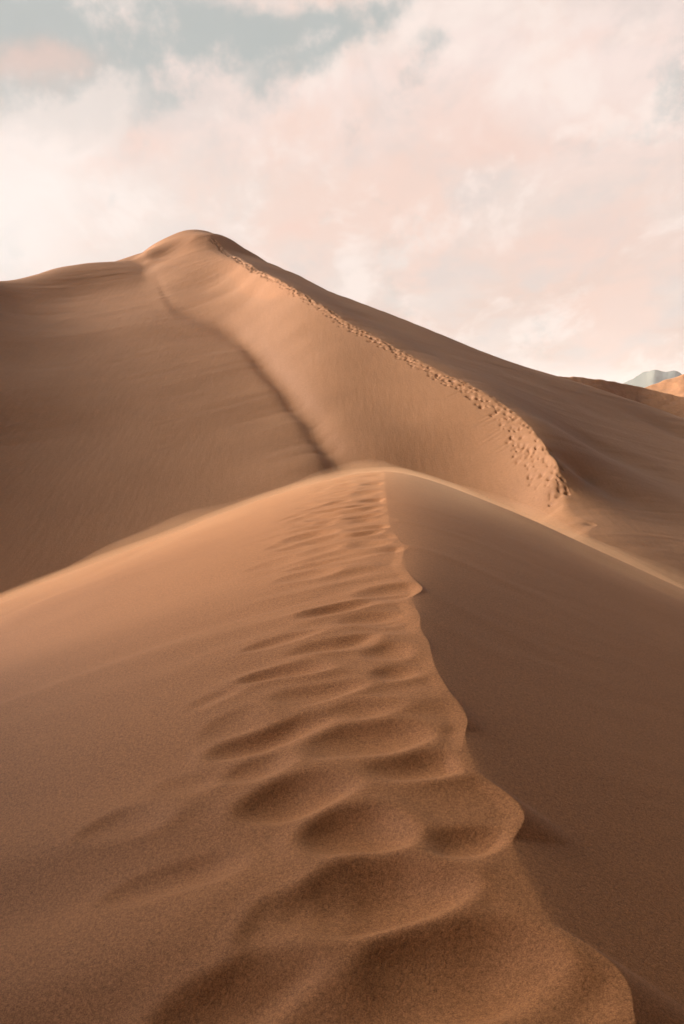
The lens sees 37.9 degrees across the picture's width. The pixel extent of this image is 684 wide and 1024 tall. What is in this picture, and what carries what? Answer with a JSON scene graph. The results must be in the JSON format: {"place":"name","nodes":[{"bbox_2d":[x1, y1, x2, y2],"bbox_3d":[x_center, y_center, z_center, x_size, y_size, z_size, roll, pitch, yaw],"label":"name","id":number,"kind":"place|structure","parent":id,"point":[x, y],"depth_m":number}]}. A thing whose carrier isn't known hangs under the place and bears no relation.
{"place":"outdoors","nodes":[
{"label":"outdoors","id":0,"kind":"place"},
{"bbox_2d":[0,472,683,1023],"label":"dune","id":1,"kind":"structure","parent":0,"point":[382,748],"depth_m":5.19},
{"bbox_2d":[0,230,683,598],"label":"tall dune","id":2,"kind":"structure","parent":0,"point":[172,384],"depth_m":55.32},
{"bbox_2d":[0,0,683,383],"label":"sky","id":3,"kind":"structure","parent":0,"point":[503,179]},
{"bbox_2d":[559,376,683,417],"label":"dune","id":4,"kind":"structure","parent":0,"point":[670,403],"depth_m":224.11},
{"bbox_2d":[623,370,681,387],"bbox_3d":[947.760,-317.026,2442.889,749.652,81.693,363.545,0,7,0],"label":"mountain","id":5,"kind":"structure","parent":0,"point":[647,379],"depth_m":2443.75},
{"bbox_2d":[645,374,683,396],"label":"sunlit dune","id":6,"kind":"structure","parent":0,"point":[674,386],"depth_m":377.68}
]}

